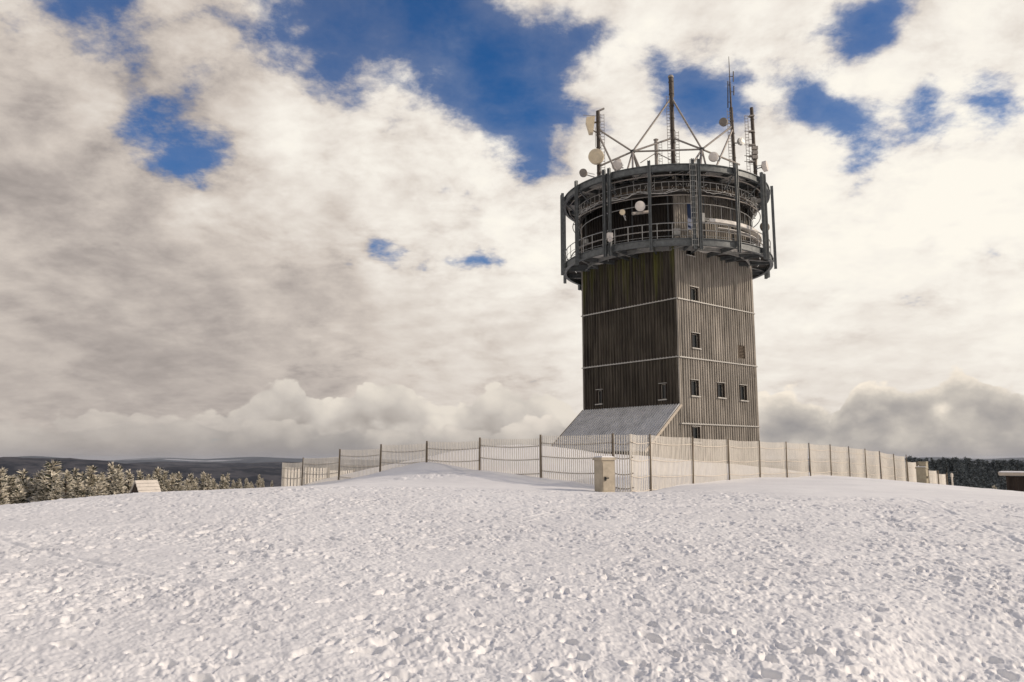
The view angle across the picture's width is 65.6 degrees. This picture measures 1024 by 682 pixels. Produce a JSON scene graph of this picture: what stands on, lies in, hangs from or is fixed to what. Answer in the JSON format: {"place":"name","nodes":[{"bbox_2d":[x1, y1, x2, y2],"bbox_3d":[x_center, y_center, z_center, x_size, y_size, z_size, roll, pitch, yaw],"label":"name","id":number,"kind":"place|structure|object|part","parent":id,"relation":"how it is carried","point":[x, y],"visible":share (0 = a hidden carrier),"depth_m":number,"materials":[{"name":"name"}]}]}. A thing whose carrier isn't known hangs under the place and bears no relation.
{"place":"outdoors","nodes":[
{"label":"outdoors","id":0,"kind":"place"},
{"bbox_2d":[0,457,902,489],"bbox_3d":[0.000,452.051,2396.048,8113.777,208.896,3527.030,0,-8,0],"label":"wooded hill","id":1,"kind":"structure","parent":0,"point":[31,466],"depth_m":2823.47,"materials":[{"name":"green plant"}]},
{"bbox_2d":[0,445,1023,681],"bbox_3d":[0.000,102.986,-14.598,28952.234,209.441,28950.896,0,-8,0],"label":"snow ground","id":2,"kind":"structure","parent":0,"point":[420,571],"depth_m":9.60,"materials":[{"name":"white snow"}]},
{"bbox_2d":[0,467,10,504],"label":"spruce tree","id":3,"kind":"object","parent":2,"relation":"on","point":[2,485],"visible":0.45,"depth_m":37.71,"materials":[{"name":"beige plant"}]},
{"bbox_2d":[0,474,28,504],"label":"spruce tree","id":4,"kind":"object","parent":2,"relation":"on","point":[13,495],"visible":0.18,"depth_m":38.38,"materials":[{"name":"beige plant"}]},
{"bbox_2d":[14,468,31,494],"bbox_3d":[-26.863,9.181,43.221,2.203,4.511,2.129,-1,-9,8],"label":"spruce tree","id":5,"kind":"object","parent":2,"relation":"on","point":[22,475],"visible":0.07,"depth_m":43.55,"materials":[{"name":"beige plant"}]},
{"bbox_2d":[18,480,30,502],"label":"spruce tree","id":6,"kind":"object","parent":2,"relation":"on","point":[27,484],"visible":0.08,"depth_m":39.23,"materials":[{"name":"green plant"}]},
{"bbox_2d":[25,482,34,501],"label":"spruce tree","id":7,"kind":"object","parent":2,"relation":"on","point":[27,495],"visible":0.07,"depth_m":39.24,"materials":[{"name":"green plant"}]},
{"bbox_2d":[30,475,56,501],"bbox_3d":[-23.014,8.260,38.642,2.152,3.491,2.233,8,-12,-44],"label":"spruce tree","id":8,"kind":"object","parent":2,"relation":"on","point":[45,478],"visible":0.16,"depth_m":38.67,"materials":[{"name":"green plant"}]},
{"bbox_2d":[24,459,66,502],"bbox_3d":[-22.742,8.039,39.347,3.559,4.402,4.395,-5,-10,30],"label":"spruce tree","id":9,"kind":"object","parent":2,"relation":"on","point":[51,474],"visible":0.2,"depth_m":39.10,"materials":[{"name":"beige plant"}]},
{"bbox_2d":[47,480,61,499],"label":"spruce tree","id":10,"kind":"object","parent":2,"relation":"on","point":[55,488],"visible":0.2,"depth_m":34.51,"materials":[{"name":"beige plant"}]},
{"bbox_2d":[56,470,77,498],"bbox_3d":[-21.492,7.838,37.831,2.199,3.466,2.119,-1,-8,6],"label":"spruce tree","id":11,"kind":"object","parent":2,"relation":"on","point":[69,480],"visible":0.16,"depth_m":38.01,"materials":[{"name":"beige plant"}]},
{"bbox_2d":[69,468,79,491],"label":"spruce tree","id":12,"kind":"object","parent":2,"relation":"on","point":[74,473],"visible":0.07,"depth_m":39.54,"materials":[{"name":"beige plant"}]},
{"bbox_2d":[68,477,88,498],"bbox_3d":[-20.429,7.805,37.199,1.822,2.884,1.902,1,-9,-9],"label":"spruce tree","id":13,"kind":"object","parent":2,"relation":"on","point":[80,488],"visible":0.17,"depth_m":37.25,"materials":[{"name":"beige plant"}]},
{"bbox_2d":[77,471,86,481],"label":"spruce tree","id":14,"kind":"object","parent":2,"relation":"on","point":[82,477],"visible":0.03,"depth_m":45.66,"materials":[{"name":"beige plant"}]},
{"bbox_2d":[73,480,90,497],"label":"spruce tree","id":15,"kind":"object","parent":2,"relation":"on","point":[85,482],"visible":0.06,"depth_m":37.65,"materials":[{"name":"beige plant"}]},
{"bbox_2d":[83,465,100,496],"bbox_3d":[-20.821,7.948,39.232,2.193,3.648,2.100,3,-9,-20],"label":"spruce tree","id":16,"kind":"object","parent":2,"relation":"on","point":[92,479],"visible":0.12,"depth_m":39.32,"materials":[{"name":"beige plant"}]},
{"bbox_2d":[87,480,102,496],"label":"spruce tree","id":17,"kind":"object","parent":2,"relation":"on","point":[98,488],"visible":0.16,"depth_m":34.73,"materials":[{"name":"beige plant"}]},
{"bbox_2d":[97,471,106,494],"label":"spruce tree","id":18,"kind":"object","parent":2,"relation":"on","point":[102,477],"visible":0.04,"depth_m":40.46,"materials":[{"name":"beige plant"}]},
{"bbox_2d":[103,461,115,494],"bbox_3d":[-21.168,8.192,41.865,1.621,3.674,1.506,-1,-8,5],"label":"spruce tree","id":19,"kind":"object","parent":2,"relation":"on","point":[109,473],"visible":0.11,"depth_m":41.94,"materials":[{"name":"beige plant"}]},
{"bbox_2d":[105,464,125,494],"bbox_3d":[-18.698,7.382,37.331,2.115,3.250,1.712,5,-10,-30],"label":"spruce tree","id":20,"kind":"object","parent":2,"relation":"on","point":[118,479],"visible":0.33,"depth_m":37.32,"materials":[{"name":"beige plant"}]},
{"bbox_2d":[121,469,134,493],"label":"spruce tree","id":21,"kind":"object","parent":2,"relation":"on","point":[128,475],"visible":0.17,"depth_m":37.71,"materials":[{"name":"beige plant"}]},
{"bbox_2d":[136,469,143,479],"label":"spruce tree","id":22,"kind":"object","parent":2,"relation":"on","point":[139,475],"visible":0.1,"depth_m":45.20,"materials":[{"name":"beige plant"}]},
{"bbox_2d":[129,480,160,492],"bbox_3d":[-15.434,6.645,33.386,1.921,1.579,1.080,-5,-10,30],"label":"frame hut","id":23,"kind":"object","parent":2,"relation":"on","point":[145,486],"visible":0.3,"depth_m":33.28,"materials":[{"name":"beige wood"}]},
{"bbox_2d":[151,466,162,480],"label":"spruce tree","id":24,"kind":"object","parent":2,"relation":"on","point":[156,472],"visible":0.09,"depth_m":49.98,"materials":[{"name":"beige plant"}]},
{"bbox_2d":[158,469,168,491],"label":"spruce tree","id":25,"kind":"object","parent":2,"relation":"on","point":[165,472],"visible":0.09,"depth_m":46.21,"materials":[{"name":"beige plant"}]},
{"bbox_2d":[163,472,178,490],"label":"spruce tree","id":26,"kind":"object","parent":2,"relation":"on","point":[169,486],"visible":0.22,"depth_m":44.94,"materials":[{"name":"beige plant"}]},
{"bbox_2d":[174,472,182,489],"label":"spruce tree","id":27,"kind":"object","parent":2,"relation":"on","point":[178,474],"visible":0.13,"depth_m":50.27,"materials":[{"name":"beige plant"}]},
{"bbox_2d":[179,480,186,490],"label":"spruce tree","id":28,"kind":"object","parent":2,"relation":"on","point":[181,487],"visible":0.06,"depth_m":45.01,"materials":[{"name":"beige plant"}]},
{"bbox_2d":[183,473,198,490],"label":"spruce tree","id":29,"kind":"object","parent":2,"relation":"on","point":[192,483],"visible":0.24,"depth_m":43.68,"materials":[{"name":"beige plant"}]},
{"bbox_2d":[198,471,211,489],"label":"spruce tree","id":30,"kind":"object","parent":2,"relation":"on","point":[203,475],"visible":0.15,"depth_m":51.10,"materials":[{"name":"beige plant"}]},
{"bbox_2d":[203,474,211,489],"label":"spruce tree","id":31,"kind":"object","parent":2,"relation":"on","point":[206,486],"visible":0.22,"depth_m":40.47,"materials":[{"name":"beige plant"}]},
{"bbox_2d":[211,480,216,489],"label":"spruce tree","id":32,"kind":"object","parent":2,"relation":"on","point":[213,487],"visible":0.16,"depth_m":42.34,"materials":[{"name":"beige plant"}]},
{"bbox_2d":[218,474,227,488],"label":"spruce tree","id":33,"kind":"object","parent":2,"relation":"on","point":[224,485],"visible":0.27,"depth_m":45.19,"materials":[{"name":"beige plant"}]},
{"bbox_2d":[225,472,231,488],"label":"spruce tree","id":34,"kind":"object","parent":2,"relation":"on","point":[227,478],"visible":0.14,"depth_m":48.27,"materials":[{"name":"beige plant"}]},
{"bbox_2d":[234,478,242,488],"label":"spruce tree","id":35,"kind":"object","parent":2,"relation":"on","point":[239,485],"visible":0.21,"depth_m":45.90,"materials":[{"name":"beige plant"}]},
{"bbox_2d":[243,478,249,488],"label":"spruce tree","id":36,"kind":"object","parent":2,"relation":"on","point":[246,483],"visible":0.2,"depth_m":41.35,"materials":[{"name":"beige plant"}]},
{"bbox_2d":[255,475,261,487],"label":"spruce tree","id":37,"kind":"object","parent":2,"relation":"on","point":[257,484],"visible":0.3,"depth_m":43.45,"materials":[{"name":"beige plant"}]},
{"bbox_2d":[260,478,264,487],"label":"spruce tree","id":38,"kind":"object","parent":2,"relation":"on","point":[263,484],"visible":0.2,"depth_m":40.59,"materials":[{"name":"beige plant"}]},
{"bbox_2d":[283,467,354,485],"bbox_3d":[-11.672,8.591,49.115,0.517,1.654,6.764,-4,-9,25],"label":"slat fence","id":39,"kind":"object","parent":2,"relation":"on","point":[325,473],"visible":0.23,"depth_m":47.68,"materials":[{"name":"beige wood"}]},
{"bbox_2d":[281,433,633,491],"bbox_3d":[-4.167,5.777,34.952,23.122,2.983,0.152,-8,-12,44],"label":"snow fence","id":40,"kind":"object","parent":2,"relation":"on","point":[334,471],"visible":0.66,"depth_m":32.05,"materials":[{"name":"wood"}]},
{"bbox_2d":[593,456,615,491],"bbox_3d":[3.017,4.402,25.818,0.560,1.302,0.575,4,-9,-27],"label":"utility cabinet","id":41,"kind":"object","parent":2,"relation":"on","point":[604,475],"visible":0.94,"depth_m":25.65,"materials":[{"name":"beige plastic"}]},
{"bbox_3d":[3.131,4.369,25.598,0.430,0.902,0.075,4,-9,-27],"label":"door","id":42,"kind":"part","parent":41,"relation":"part of","materials":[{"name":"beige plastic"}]},
{"bbox_2d":[552,65,776,465],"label":"radio tower","id":43,"kind":"structure","parent":2,"relation":"on","point":[665,261],"depth_m":63.75,"materials":[{"name":"wood"}]},
{"bbox_2d":[595,389,602,404],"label":"window frame","id":44,"kind":"structure","parent":43,"relation":"in","point":[599,391],"depth_m":66.47,"materials":[{"name":"grey wood"}]},
{"bbox_2d":[658,383,667,400],"bbox_3d":[11.684,3.911,61.229,0.371,1.352,0.833,7,-11,-39],"label":"window frame","id":45,"kind":"structure","parent":43,"relation":"in","point":[663,386],"depth_m":61.37,"materials":[{"name":"grey wood"}]},
{"bbox_2d":[687,204,692,228],"bbox_3d":[14.235,-9.864,63.422,0.880,2.176,0.085,7,-11,-39],"label":"door","id":46,"kind":"structure","parent":43,"relation":"in","point":[689,207],"depth_m":63.33,"materials":[{"name":"blue paint"}]},
{"bbox_2d":[686,251,695,256],"bbox_3d":[14.040,-7.058,62.758,1.140,0.800,0.371,7,-11,-39],"label":"window frame","id":47,"kind":"structure","parent":43,"relation":"in","point":[687,252],"depth_m":62.82,"materials":[{"name":"grey wood"}]},
{"bbox_2d":[690,286,699,302],"bbox_3d":[14.275,-3.664,62.454,1.140,1.249,0.371,7,-11,-39],"label":"window frame","id":48,"kind":"structure","parent":43,"relation":"in","point":[693,290],"depth_m":62.66,"materials":[{"name":"grey wood"}]},
{"bbox_2d":[690,379,700,396],"bbox_3d":[14.040,3.641,61.171,1.140,1.353,0.371,7,-11,-39],"label":"window frame","id":49,"kind":"structure","parent":43,"relation":"in","point":[694,386],"depth_m":61.34,"materials":[{"name":"grey wood"}]},
{"bbox_2d":[691,332,701,349],"bbox_3d":[14.275,-0.004,61.911,1.140,1.304,0.371,7,-11,-39],"label":"window frame","id":50,"kind":"structure","parent":43,"relation":"in","point":[695,344],"depth_m":62.09,"materials":[{"name":"grey wood"}]},
{"bbox_2d":[691,426,701,442],"bbox_3d":[14.040,7.156,60.649,1.140,1.320,0.371,7,-11,-39],"label":"window frame","id":51,"kind":"structure","parent":43,"relation":"in","point":[695,431],"depth_m":60.85,"materials":[{"name":"grey wood"}]},
{"bbox_2d":[716,382,726,398],"bbox_3d":[16.624,3.950,63.317,1.140,1.303,0.371,7,-11,-39],"label":"window frame","id":52,"kind":"structure","parent":43,"relation":"in","point":[720,385],"depth_m":63.50,"materials":[{"name":"grey wood"}]},
{"bbox_2d":[739,384,748,401],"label":"window frame","id":53,"kind":"structure","parent":43,"relation":"in","point":[742,388],"depth_m":65.45,"materials":[{"name":"grey wood"}]},
{"bbox_2d":[630,434,907,491],"bbox_3d":[15.876,7.022,41.330,0.150,3.504,37.573,-7,-11,39],"label":"snow fence","id":54,"kind":"object","parent":2,"relation":"on","point":[743,456],"visible":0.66,"depth_m":35.12,"materials":[{"name":"beige wood"}]},
{"bbox_2d":[915,466,928,482],"bbox_3d":[23.457,7.717,45.347,0.615,1.104,0.540,-8,-11,41],"label":"utility cabinet","id":55,"kind":"object","parent":2,"relation":"on","point":[921,474],"visible":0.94,"depth_m":45.19,"materials":[{"name":"beige plastic"}]},
{"bbox_2d":[918,461,927,466],"bbox_3d":[23.552,7.044,45.458,0.440,0.290,0.480,-8,-11,41],"label":"switch box","id":56,"kind":"object","parent":55,"relation":"on","point":[923,463],"visible":1,"depth_m":45.30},
{"bbox_2d":[906,461,947,484],"bbox_3d":[31.898,11.374,60.623,0.153,4.373,13.116,-7,-11,39],"label":"snow fence","id":57,"kind":"object","parent":2,"relation":"on","point":[935,477],"visible":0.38,"depth_m":61.36,"materials":[{"name":"beige wood"}]},
{"bbox_2d":[933,460,938,470],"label":"spruce tree","id":58,"kind":"object","parent":2,"relation":"on","point":[935,464],"visible":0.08,"depth_m":177.26,"materials":[{"name":"green plant"}]},
{"bbox_2d":[944,461,949,475],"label":"spruce tree","id":59,"kind":"object","parent":2,"relation":"on","point":[946,470],"visible":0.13,"depth_m":172.23,"materials":[{"name":"green plant"}]},
{"bbox_2d":[949,457,956,471],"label":"spruce tree","id":60,"kind":"object","parent":2,"relation":"on","point":[952,461],"visible":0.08,"depth_m":179.36,"materials":[{"name":"green plant"}]},
{"bbox_2d":[953,462,958,482],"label":"spruce tree","id":61,"kind":"object","parent":2,"relation":"on","point":[955,467],"visible":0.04,"depth_m":162.38,"materials":[{"name":"green plant"}]},
{"bbox_2d":[959,477,965,486],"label":"spruce tree","id":62,"kind":"object","parent":2,"relation":"on","point":[963,480],"visible":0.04,"depth_m":117.01,"materials":[{"name":"green plant"}]},
{"bbox_2d":[965,458,971,468],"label":"spruce tree","id":63,"kind":"object","parent":2,"relation":"on","point":[968,461],"visible":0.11,"depth_m":177.26,"materials":[{"name":"green plant"}]},
{"bbox_2d":[980,477,986,486],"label":"spruce tree","id":64,"kind":"object","parent":2,"relation":"on","point":[983,481],"visible":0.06,"depth_m":121.63,"materials":[{"name":"green plant"}]},
{"bbox_2d":[980,459,987,474],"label":"spruce tree","id":65,"kind":"object","parent":2,"relation":"on","point":[982,462],"visible":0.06,"depth_m":178.64,"materials":[{"name":"green plant"}]},
{"bbox_2d":[989,475,1000,489],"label":"spruce tree","id":66,"kind":"object","parent":2,"relation":"on","point":[992,478],"visible":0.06,"depth_m":126.97,"materials":[{"name":"green plant"}]},
{"bbox_2d":[995,465,1000,485],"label":"spruce tree","id":67,"kind":"object","parent":2,"relation":"on","point":[996,467],"visible":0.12,"depth_m":175.58,"materials":[{"name":"green plant"}]},
{"bbox_2d":[995,460,1002,476],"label":"spruce tree","id":68,"kind":"object","parent":2,"relation":"on","point":[1000,465],"visible":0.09,"depth_m":178.84,"materials":[{"name":"green plant"}]},
{"bbox_2d":[999,476,1004,489],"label":"spruce tree","id":69,"kind":"object","parent":2,"relation":"on","point":[1001,478],"visible":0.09,"depth_m":134.76,"materials":[{"name":"green plant"}]},
{"bbox_2d":[998,471,1023,491],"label":"shelter","id":70,"kind":"object","parent":2,"relation":"on","point":[1013,483],"visible":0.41,"depth_m":51.01,"materials":[{"name":"brown wood"}]},
{"bbox_2d":[1013,459,1019,469],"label":"spruce tree","id":71,"kind":"object","parent":2,"relation":"on","point":[1017,464],"visible":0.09,"depth_m":178.33,"materials":[{"name":"green plant"}]},
{"bbox_2d":[0,0,1023,459],"label":"sky","id":72,"kind":"structure","parent":0,"point":[309,229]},
{"bbox_2d":[19,456,1023,465],"bbox_3d":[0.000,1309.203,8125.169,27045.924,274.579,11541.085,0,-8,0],"label":"horizon hills","id":73,"kind":"structure","parent":0,"point":[252,460],"depth_m":10137.24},
{"bbox_2d":[127,462,975,467],"bbox_3d":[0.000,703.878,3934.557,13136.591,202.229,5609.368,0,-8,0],"label":"valley hill","id":74,"kind":"structure","parent":0,"point":[218,464],"depth_m":5047.23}
]}

